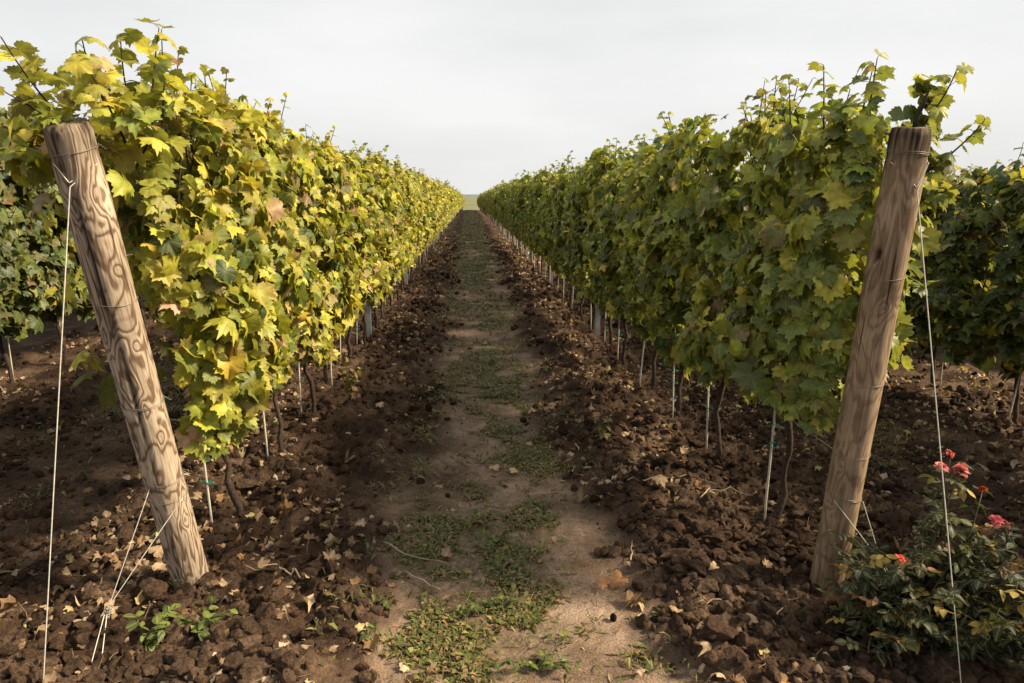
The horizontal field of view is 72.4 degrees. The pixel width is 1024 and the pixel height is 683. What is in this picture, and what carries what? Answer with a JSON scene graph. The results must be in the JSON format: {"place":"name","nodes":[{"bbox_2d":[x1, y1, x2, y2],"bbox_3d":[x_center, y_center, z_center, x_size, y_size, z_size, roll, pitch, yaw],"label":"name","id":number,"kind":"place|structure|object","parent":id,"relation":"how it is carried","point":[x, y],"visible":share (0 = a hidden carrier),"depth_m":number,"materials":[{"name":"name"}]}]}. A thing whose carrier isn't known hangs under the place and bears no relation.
{"place":"outdoors","nodes":[
{"label":"outdoors","id":0,"kind":"place"},
{"bbox_2d":[0,198,1023,682],"bbox_3d":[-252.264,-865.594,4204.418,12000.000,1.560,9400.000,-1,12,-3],"label":"ground","id":1,"kind":"structure","parent":0,"point":[570,618],"depth_m":3.90,"materials":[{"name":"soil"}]},
{"bbox_2d":[0,200,22,326],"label":"grape vine","id":2,"kind":"object","parent":1,"relation":"on","point":[6,250],"visible":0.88,"depth_m":5.39,"materials":[{"name":"green plant"}]},
{"bbox_2d":[0,110,75,383],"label":"grape vine","id":3,"kind":"object","parent":1,"relation":"on","point":[29,278],"visible":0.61,"depth_m":5.84,"materials":[{"name":"green plant"}]},
{"bbox_2d":[0,91,95,364],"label":"grape vine","id":4,"kind":"object","parent":1,"relation":"on","point":[79,287],"visible":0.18,"depth_m":6.44,"materials":[{"name":"green plant"}]},
{"bbox_2d":[52,113,139,322],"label":"grape vine","id":5,"kind":"object","parent":1,"relation":"on","point":[84,316],"visible":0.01,"depth_m":7.05,"materials":[{"name":"green plant"}]},
{"bbox_2d":[42,110,208,590],"bbox_3d":[-1.339,0.269,2.579,0.164,2.165,0.148,-1,28,-3],"label":"wooden post","id":6,"kind":"object","parent":1,"relation":"on","point":[72,148],"visible":0.93,"depth_m":2.38,"materials":[{"name":"brown wood"}]},
{"bbox_2d":[43,164,96,678],"bbox_3d":[-1.419,0.371,2.236,0.356,1.830,0.015,-6,13,-26],"label":"guy cord","id":7,"kind":"object","parent":6,"relation":"attached to","point":[57,412],"visible":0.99,"depth_m":2.19,"materials":[{"name":"metal"}]},
{"bbox_2d":[102,489,149,654],"bbox_3d":[-1.455,0.887,2.515,0.136,0.588,0.418,1,12,4],"label":"anchor cord","id":8,"kind":"object","parent":6,"relation":"attached to","point":[121,569],"visible":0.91,"depth_m":2.63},
{"bbox_2d":[103,605,112,618],"bbox_3d":[-1.514,1.012,2.619,0.038,0.059,0.026,-1,12,-3],"label":"cord knot","id":9,"kind":"object","parent":8,"relation":"attached to","point":[108,610],"visible":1,"depth_m":2.62,"materials":[{"name":"fabric"}]},
{"bbox_2d":[91,498,182,661],"bbox_3d":[-1.445,0.907,2.579,0.159,0.523,0.509,4,12,20],"label":"anchor cord","id":10,"kind":"object","parent":6,"relation":"attached to","point":[126,580],"visible":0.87,"depth_m":2.65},
{"bbox_2d":[135,159,149,330],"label":"grape vine","id":11,"kind":"object","parent":1,"relation":"on","point":[143,316],"depth_m":8.46,"materials":[{"name":"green plant"}]},
{"bbox_2d":[123,602,181,651],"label":"weed plant","id":12,"kind":"object","parent":1,"relation":"on","point":[153,637],"visible":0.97,"depth_m":2.54,"materials":[{"name":"green plant"}]},
{"bbox_2d":[138,576,168,600],"bbox_3d":[-1.457,0.998,2.837,0.125,0.064,0.094,14,32,17],"label":"soil clod","id":13,"kind":"object","parent":1,"relation":"on","point":[152,588],"visible":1,"depth_m":2.82,"materials":[{"name":"soil"}]},
{"bbox_2d":[148,545,162,557],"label":"fallen leaf","id":14,"kind":"object","parent":1,"relation":"on","point":[158,552],"visible":0.76,"depth_m":3.14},
{"bbox_2d":[152,562,165,570],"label":"fallen leaf","id":15,"kind":"object","parent":1,"relation":"on","point":[158,566],"visible":1,"depth_m":3.02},
{"bbox_2d":[0,17,331,514],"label":"grape vine","id":16,"kind":"object","parent":1,"relation":"on","point":[211,290],"visible":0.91,"depth_m":2.65,"materials":[{"name":"green plant"}]},
{"bbox_2d":[164,589,183,600],"bbox_3d":[-1.354,1.032,2.812,0.053,0.062,0.076,11,16,43],"label":"soil clod","id":17,"kind":"object","parent":1,"relation":"on","point":[177,594],"visible":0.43,"depth_m":2.80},
{"bbox_2d":[195,415,213,522],"bbox_3d":[-1.506,0.423,3.388,0.072,1.250,0.043,-7,13,-29],"label":"vine stake","id":18,"kind":"object","parent":1,"relation":"on","point":[206,480],"visible":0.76,"depth_m":3.45,"materials":[{"name":"metal"}]},
{"bbox_2d":[176,593,237,642],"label":"weed plant","id":19,"kind":"object","parent":1,"relation":"on","point":[201,627],"visible":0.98,"depth_m":2.58,"materials":[{"name":"green plant"}]},
{"bbox_2d":[188,72,341,452],"bbox_3d":[-1.419,-0.292,4.188,0.788,2.316,1.288,-1,12,-3],"label":"grape vine","id":20,"kind":"object","parent":1,"relation":"on","point":[322,225],"visible":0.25,"depth_m":4.19,"materials":[{"name":"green plant"}]},
{"bbox_2d":[262,411,267,457],"bbox_3d":[-1.530,0.200,4.239,0.073,1.250,0.035,-1,12,-3],"label":"vine stake","id":21,"kind":"object","parent":1,"relation":"on","point":[264,424],"visible":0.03,"depth_m":4.32,"materials":[{"name":"metal"}]},
{"bbox_2d":[255,602,277,621],"bbox_3d":[-0.927,1.019,2.631,0.066,0.071,0.093,-9,15,-36],"label":"soil clod","id":22,"kind":"object","parent":1,"relation":"on","point":[264,610],"visible":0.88,"depth_m":2.62,"materials":[{"name":"soil"}]},
{"bbox_2d":[243,563,300,578],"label":"dry twig","id":23,"kind":"object","parent":1,"relation":"on","point":[296,571],"visible":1,"depth_m":2.93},
{"bbox_2d":[275,532,293,548],"bbox_3d":[-1.041,0.911,3.195,0.099,0.063,0.056,-14,12,-37],"label":"soil clod","id":24,"kind":"object","parent":1,"relation":"on","point":[284,541],"visible":0.99,"depth_m":3.18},
{"bbox_2d":[298,362,303,411],"bbox_3d":[-1.564,0.044,5.104,0.072,1.250,0.031,-8,14,-35],"label":"vine stake","id":25,"kind":"object","parent":1,"relation":"on","point":[302,379],"visible":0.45,"depth_m":5.17,"materials":[{"name":"metal"}]},
{"bbox_2d":[277,124,366,413],"bbox_3d":[-1.458,-0.418,5.042,0.874,2.206,1.338,-1,12,-3],"label":"grape vine","id":26,"kind":"object","parent":1,"relation":"on","point":[342,207],"visible":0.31,"depth_m":4.94,"materials":[{"name":"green plant"}]},
{"bbox_2d":[279,124,375,384],"bbox_3d":[-1.583,-0.631,5.876,0.901,2.297,1.291,-1,12,-3],"label":"grape vine","id":27,"kind":"object","parent":1,"relation":"on","point":[361,221],"visible":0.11,"depth_m":5.89,"materials":[{"name":"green plant"}]},
{"bbox_2d":[298,136,395,356],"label":"grape vine","id":28,"kind":"object","parent":1,"relation":"on","point":[373,250],"visible":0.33,"depth_m":6.54,"materials":[{"name":"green plant"}]},
{"bbox_2d":[337,351,360,400],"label":"weed plant","id":29,"kind":"object","parent":1,"relation":"on","point":[349,383],"visible":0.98,"depth_m":5.40,"materials":[{"name":"green plant"}]},
{"bbox_2d":[364,191,371,336],"bbox_3d":[-1.649,-0.823,7.945,0.052,2.300,0.036,-1,12,-3],"label":"steel post","id":30,"kind":"object","parent":1,"relation":"on","point":[368,320],"visible":0.1,"depth_m":8.04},
{"bbox_2d":[359,621,377,641],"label":"weed plant","id":31,"kind":"object","parent":1,"relation":"on","point":[365,635],"visible":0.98,"depth_m":2.58,"materials":[{"name":"green plant"}]},
{"bbox_2d":[353,148,406,343],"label":"grape vine","id":32,"kind":"object","parent":1,"relation":"on","point":[387,204],"visible":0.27,"depth_m":7.46,"materials":[{"name":"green plant"}]},
{"bbox_2d":[352,140,410,327],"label":"grape vine","id":33,"kind":"object","parent":1,"relation":"on","point":[401,256],"visible":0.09,"depth_m":8.47,"materials":[{"name":"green plant"}]},
{"bbox_2d":[379,593,391,610],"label":"weed plant","id":34,"kind":"object","parent":1,"relation":"on","point":[385,603],"visible":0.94,"depth_m":2.75,"materials":[{"name":"green plant"}]},
{"bbox_2d":[367,158,409,317],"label":"grape vine","id":35,"kind":"object","parent":1,"relation":"on","point":[402,188],"visible":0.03,"depth_m":9.32,"materials":[{"name":"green plant"}]},
{"bbox_2d":[367,152,418,306],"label":"grape vine","id":36,"kind":"object","parent":1,"relation":"on","point":[404,184],"visible":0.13,"depth_m":9.98,"materials":[{"name":"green plant"}]},
{"bbox_2d":[389,164,418,299],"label":"grape vine","id":37,"kind":"object","parent":1,"relation":"on","point":[413,207],"visible":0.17,"depth_m":10.66,"materials":[{"name":"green plant"}]},
{"bbox_2d":[400,168,424,289],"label":"grape vine","id":38,"kind":"object","parent":1,"relation":"on","point":[419,225],"visible":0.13,"depth_m":11.89,"materials":[{"name":"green plant"}]},
{"bbox_2d":[383,542,446,562],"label":"dry twig","id":39,"kind":"object","parent":1,"relation":"on","point":[412,555],"visible":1,"depth_m":3.19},
{"bbox_2d":[407,174,424,279],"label":"grape vine","id":40,"kind":"object","parent":1,"relation":"on","point":[421,206],"visible":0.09,"depth_m":12.31,"materials":[{"name":"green plant"}]},
{"bbox_2d":[404,163,432,280],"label":"grape vine","id":41,"kind":"object","parent":1,"relation":"on","point":[426,214],"visible":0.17,"depth_m":13.34,"materials":[{"name":"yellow plant"}]},
{"bbox_2d":[405,571,440,589],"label":"dry twig","id":42,"kind":"object","parent":1,"relation":"on","point":[411,575],"visible":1,"depth_m":3.00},
{"bbox_2d":[410,177,436,274],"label":"grape vine","id":43,"kind":"object","parent":1,"relation":"on","point":[429,197],"visible":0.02,"depth_m":14.39,"materials":[{"name":"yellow plant"}]},
{"bbox_2d":[412,167,438,267],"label":"grape vine","id":44,"kind":"object","parent":1,"relation":"on","point":[427,182],"visible":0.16,"depth_m":15.72,"materials":[{"name":"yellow plant"}]},
{"bbox_2d":[417,172,438,263],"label":"grape vine","id":45,"kind":"object","parent":1,"relation":"on","point":[435,227],"visible":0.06,"depth_m":16.93,"materials":[{"name":"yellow plant"}]},
{"bbox_2d":[424,184,443,260],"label":"grape vine","id":46,"kind":"object","parent":1,"relation":"on","point":[436,195],"visible":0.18,"depth_m":17.57,"materials":[{"name":"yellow plant"}]},
{"bbox_2d":[427,176,445,252],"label":"grape vine","id":47,"kind":"object","parent":1,"relation":"on","point":[442,200],"visible":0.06,"depth_m":20.08,"materials":[{"name":"yellow plant"}]},
{"bbox_2d":[430,178,447,251],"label":"grape vine","id":48,"kind":"object","parent":1,"relation":"on","point":[444,219],"visible":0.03,"depth_m":21.13,"materials":[{"name":"yellow plant"}]},
{"bbox_2d":[439,181,451,224],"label":"grape vine","id":49,"kind":"object","parent":1,"relation":"on","point":[448,193],"visible":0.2,"depth_m":26.66,"materials":[{"name":"yellow plant"}]},
{"bbox_2d":[454,589,518,615],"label":"weed plant","id":50,"kind":"object","parent":1,"relation":"on","point":[475,607],"visible":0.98,"depth_m":2.81,"materials":[{"name":"green plant"}]},
{"bbox_2d":[471,523,523,549],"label":"weed plant","id":51,"kind":"object","parent":1,"relation":"on","point":[497,540],"visible":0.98,"depth_m":3.38,"materials":[{"name":"green plant"}]},
{"bbox_2d":[492,186,502,232],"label":"grape vine","id":52,"kind":"object","parent":1,"relation":"on","point":[496,191],"visible":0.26,"depth_m":31.29,"materials":[{"name":"green plant"}]},
{"bbox_2d":[496,180,508,238],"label":"grape vine","id":53,"kind":"object","parent":1,"relation":"on","point":[499,196],"visible":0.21,"depth_m":26.14,"materials":[{"name":"green plant"}]},
{"bbox_2d":[498,182,511,241],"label":"grape vine","id":54,"kind":"object","parent":1,"relation":"on","point":[500,207],"visible":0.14,"depth_m":25.34,"materials":[{"name":"green plant"}]},
{"bbox_2d":[499,181,512,241],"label":"grape vine","id":55,"kind":"object","parent":1,"relation":"on","point":[502,208],"visible":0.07,"depth_m":25.06,"materials":[{"name":"green plant"}]},
{"bbox_2d":[500,180,514,244],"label":"grape vine","id":56,"kind":"object","parent":1,"relation":"on","point":[504,200],"visible":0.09,"depth_m":23.20,"materials":[{"name":"green plant"}]},
{"bbox_2d":[0,240,1023,682],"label":"soil crumbs","id":57,"kind":"object","parent":1,"relation":"on","point":[250,636],"visible":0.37,"depth_m":3.40,"materials":[{"name":"soil"}]},
{"bbox_2d":[0,231,1023,682],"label":"leaf litter","id":58,"kind":"object","parent":1,"relation":"on","point":[8,603],"visible":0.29,"depth_m":3.70,"materials":[{"name":"plant"}]},
{"bbox_2d":[506,179,519,251],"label":"grape vine","id":59,"kind":"object","parent":1,"relation":"on","point":[508,192],"visible":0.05,"depth_m":20.67,"materials":[{"name":"green plant"}]},
{"bbox_2d":[506,173,521,253],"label":"grape vine","id":60,"kind":"object","parent":1,"relation":"on","point":[515,185],"visible":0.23,"depth_m":19.66,"materials":[{"name":"green plant"}]},
{"bbox_2d":[508,181,527,256],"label":"grape vine","id":61,"kind":"object","parent":1,"relation":"on","point":[512,213],"visible":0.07,"depth_m":19.18,"materials":[{"name":"green plant"}]},
{"bbox_2d":[512,189,528,250],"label":"grape vine","id":62,"kind":"object","parent":1,"relation":"on","point":[516,228],"visible":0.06,"depth_m":18.41,"materials":[{"name":"green plant"}]},
{"bbox_2d":[514,170,534,259],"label":"grape vine","id":63,"kind":"object","parent":1,"relation":"on","point":[516,216],"visible":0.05,"depth_m":17.64,"materials":[{"name":"green plant"}]},
{"bbox_2d":[514,170,540,262],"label":"grape vine","id":64,"kind":"object","parent":1,"relation":"on","point":[524,180],"visible":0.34,"depth_m":16.09,"materials":[{"name":"green plant"}]},
{"bbox_2d":[520,175,539,272],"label":"grape vine","id":65,"kind":"object","parent":1,"relation":"on","point":[526,206],"visible":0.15,"depth_m":14.83,"materials":[{"name":"green plant"}]},
{"bbox_2d":[519,183,542,267],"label":"grape vine","id":66,"kind":"object","parent":1,"relation":"on","point":[523,231],"visible":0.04,"depth_m":15.69,"materials":[{"name":"green plant"}]},
{"bbox_2d":[495,632,579,674],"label":"weed plant","id":67,"kind":"object","parent":1,"relation":"on","point":[547,662],"visible":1,"depth_m":2.46,"materials":[{"name":"green plant"}]},
{"bbox_2d":[524,168,552,274],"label":"grape vine","id":68,"kind":"object","parent":1,"relation":"on","point":[531,225],"visible":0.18,"depth_m":13.97,"materials":[{"name":"green plant"}]},
{"bbox_2d":[527,166,562,277],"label":"grape vine","id":69,"kind":"object","parent":1,"relation":"on","point":[542,175],"visible":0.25,"depth_m":12.79,"materials":[{"name":"green plant"}]},
{"bbox_2d":[532,173,565,284],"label":"grape vine","id":70,"kind":"object","parent":1,"relation":"on","point":[536,209],"visible":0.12,"depth_m":12.40,"materials":[{"name":"green plant"}]},
{"bbox_2d":[537,164,565,291],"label":"grape vine","id":71,"kind":"object","parent":1,"relation":"on","point":[538,229],"visible":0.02,"depth_m":11.90,"materials":[{"name":"green plant"}]},
{"bbox_2d":[539,163,579,299],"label":"grape vine","id":72,"kind":"object","parent":1,"relation":"on","point":[545,241],"visible":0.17,"depth_m":10.58,"materials":[{"name":"green plant"}]},
{"bbox_2d":[543,157,583,308],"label":"grape vine","id":73,"kind":"object","parent":1,"relation":"on","point":[553,222],"visible":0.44,"depth_m":9.71,"materials":[{"name":"green plant"}]},
{"bbox_2d":[553,171,584,320],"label":"grape vine","id":74,"kind":"object","parent":1,"relation":"on","point":[563,241],"visible":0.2,"depth_m":9.27,"materials":[{"name":"green plant"}]},
{"bbox_2d":[561,150,619,329],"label":"grape vine","id":75,"kind":"object","parent":1,"relation":"on","point":[573,219],"visible":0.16,"depth_m":8.20,"materials":[{"name":"green plant"}]},
{"bbox_2d":[595,177,599,337],"bbox_3d":[1.006,-0.855,8.097,0.052,2.300,0.036,-1,12,-3],"label":"steel post","id":76,"kind":"object","parent":1,"relation":"on","point":[597,322],"depth_m":8.21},
{"bbox_2d":[594,546,608,557],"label":"soil clod","id":77,"kind":"object","parent":1,"relation":"on","point":[599,552],"visible":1,"depth_m":3.26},
{"bbox_2d":[594,414,611,439],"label":"weed plant","id":78,"kind":"object","parent":1,"relation":"on","point":[602,434],"visible":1,"depth_m":4.47,"materials":[{"name":"green plant"}]},
{"bbox_2d":[597,576,609,589],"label":"fallen leaf","id":79,"kind":"object","parent":1,"relation":"on","point":[602,582],"visible":1,"depth_m":2.98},
{"bbox_2d":[559,129,659,344],"bbox_3d":[1.066,-1.009,7.477,1.071,2.384,1.268,-1,12,-3],"label":"grape vine","id":80,"kind":"object","parent":1,"relation":"on","point":[589,173],"visible":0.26,"depth_m":7.45,"materials":[{"name":"green plant"}]},
{"bbox_2d":[577,146,647,364],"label":"grape vine","id":81,"kind":"object","parent":1,"relation":"on","point":[598,244],"visible":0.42,"depth_m":6.42,"materials":[{"name":"green plant"}]},
{"bbox_2d":[609,569,628,588],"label":"fallen leaf","id":82,"kind":"object","parent":1,"relation":"on","point":[616,577],"visible":0.99,"depth_m":3.00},
{"bbox_2d":[639,318,647,383],"bbox_3d":[1.144,-0.121,5.993,0.072,1.251,0.094,-1,12,-3],"label":"vine stake","id":83,"kind":"object","parent":1,"relation":"on","point":[642,357],"visible":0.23,"depth_m":6.07,"materials":[{"name":"metal"}]},
{"bbox_2d":[637,651,651,660],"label":"soil clod","id":84,"kind":"object","parent":1,"relation":"on","point":[647,654],"visible":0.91,"depth_m":2.53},
{"bbox_2d":[598,134,699,386],"bbox_3d":[1.217,-0.590,5.860,0.882,2.207,1.221,-1,12,-3],"label":"grape vine","id":85,"kind":"object","parent":1,"relation":"on","point":[623,254],"visible":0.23,"depth_m":5.78,"materials":[{"name":"green plant"}]},
{"bbox_2d":[652,474,667,487],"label":"fallen leaf","id":86,"kind":"object","parent":1,"relation":"on","point":[661,479],"visible":1,"depth_m":3.83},
{"bbox_2d":[657,600,676,610],"bbox_3d":[0.640,1.064,2.826,0.139,0.046,0.062,8,19,-43],"label":"soil clod","id":87,"kind":"object","parent":1,"relation":"on","point":[669,603],"visible":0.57,"depth_m":2.80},
{"bbox_2d":[668,327,678,418],"bbox_3d":[1.170,0.056,5.029,0.075,1.250,0.029,-1,12,-3],"label":"vine stake","id":88,"kind":"object","parent":1,"relation":"on","point":[673,382],"visible":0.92,"depth_m":5.08,"materials":[{"name":"metal"}]},
{"bbox_2d":[660,548,691,558],"bbox_3d":[0.721,0.932,3.083,0.142,0.042,0.046,-8,-7,3],"label":"soil clod","id":89,"kind":"object","parent":1,"relation":"on","point":[678,553],"visible":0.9,"depth_m":3.07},
{"bbox_2d":[612,111,750,413],"bbox_3d":[1.228,-0.444,4.994,0.915,2.276,1.184,-1,12,-3],"label":"grape vine","id":90,"kind":"object","parent":1,"relation":"on","point":[638,217],"visible":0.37,"depth_m":4.81,"materials":[{"name":"green plant"}]},
{"bbox_2d":[701,386,712,448],"bbox_3d":[1.214,0.168,4.302,0.075,1.250,0.030,4,12,20],"label":"vine stake","id":91,"kind":"object","parent":1,"relation":"on","point":[708,407],"visible":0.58,"depth_m":4.36,"materials":[{"name":"metal"}]},
{"bbox_2d":[699,614,738,641],"bbox_3d":[0.739,1.032,2.486,0.126,0.096,0.095,7,14,31],"label":"soil clod","id":92,"kind":"object","parent":1,"relation":"on","point":[722,629],"visible":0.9,"depth_m":2.47,"materials":[{"name":"soil"}]},
{"bbox_2d":[635,77,817,457],"bbox_3d":[1.252,-0.297,4.162,0.869,2.329,1.240,-1,12,-3],"label":"grape vine","id":93,"kind":"object","parent":1,"relation":"on","point":[686,239],"visible":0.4,"depth_m":3.97,"materials":[{"name":"green plant"}]},
{"bbox_2d":[699,486,756,497],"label":"dry twig","id":94,"kind":"object","parent":1,"relation":"on","point":[722,490],"visible":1,"depth_m":3.81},
{"bbox_2d":[732,631,758,646],"bbox_3d":[0.829,1.067,2.483,0.088,0.102,0.072,3,29,5],"label":"soil clod","id":95,"kind":"object","parent":1,"relation":"on","point":[743,638],"visible":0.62,"depth_m":2.46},
{"bbox_2d":[756,613,772,623],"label":"soil clod","id":96,"kind":"object","parent":1,"relation":"on","point":[762,616],"visible":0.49,"depth_m":2.67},
{"bbox_2d":[763,362,780,520],"bbox_3d":[1.272,0.393,3.403,0.072,1.250,0.036,-3,12,-16],"label":"vine stake","id":97,"kind":"object","parent":1,"relation":"on","point":[771,447],"visible":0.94,"depth_m":3.44,"materials":[{"name":"metal"}]},
{"bbox_2d":[654,48,991,518],"bbox_3d":[1.287,-0.085,3.180,0.919,2.303,1.506,-1,12,-3],"label":"grape vine","id":98,"kind":"object","parent":1,"relation":"on","point":[786,280],"visible":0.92,"depth_m":2.77,"materials":[{"name":"green plant"}]},
{"bbox_2d":[810,89,931,590],"bbox_3d":[1.358,0.196,2.697,0.157,2.202,0.140,-1,19,-3],"label":"wooden post","id":99,"kind":"object","parent":1,"relation":"on","point":[896,211],"visible":0.92,"depth_m":2.57,"materials":[{"name":"brown wood"}]},
{"bbox_2d":[890,162,961,682],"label":"guy cord","id":100,"kind":"object","parent":99,"relation":"attached to","point":[921,179],"visible":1,"depth_m":2.34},
{"bbox_2d":[841,166,943,350],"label":"grape vine","id":101,"kind":"object","parent":1,"relation":"on","point":[844,318],"visible":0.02,"depth_m":6.49,"materials":[{"name":"green plant"}]},
{"bbox_2d":[816,449,1023,669],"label":"rose bush","id":102,"kind":"object","parent":1,"relation":"on","point":[909,601],"visible":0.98,"depth_m":2.45,"materials":[{"name":"green plant"}]},
{"bbox_2d":[861,159,1023,387],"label":"grape vine","id":103,"kind":"object","parent":1,"relation":"on","point":[949,295],"visible":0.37,"depth_m":5.39,"materials":[{"name":"green plant"}]},
{"bbox_2d":[930,142,1023,423],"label":"grape vine","id":104,"kind":"object","parent":1,"relation":"on","point":[999,307],"visible":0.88,"depth_m":4.97,"materials":[{"name":"green plant"}]},
{"bbox_2d":[963,159,1022,289],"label":"grape vine","id":105,"kind":"object","parent":1,"relation":"on","point":[984,203],"visible":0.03,"depth_m":8.56,"materials":[{"name":"green plant"}]},
{"bbox_2d":[1008,372,1021,418],"bbox_3d":[3.639,0.071,4.951,0.019,1.250,0.022,5,11,-4],"label":"vine stake","id":106,"kind":"object","parent":1,"relation":"on","point":[1017,384],"visible":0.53,"depth_m":5.01,"materials":[{"name":"metal"}]},
{"bbox_2d":[0,210,1023,682],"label":"grass","id":107,"kind":"structure","parent":0,"point":[464,660],"depth_m":3.50,"materials":[{"name":"plant"}]},
{"bbox_2d":[0,0,1023,193],"label":"sky","id":108,"kind":"structure","parent":0,"point":[475,95],"materials":[{"name":"white"}]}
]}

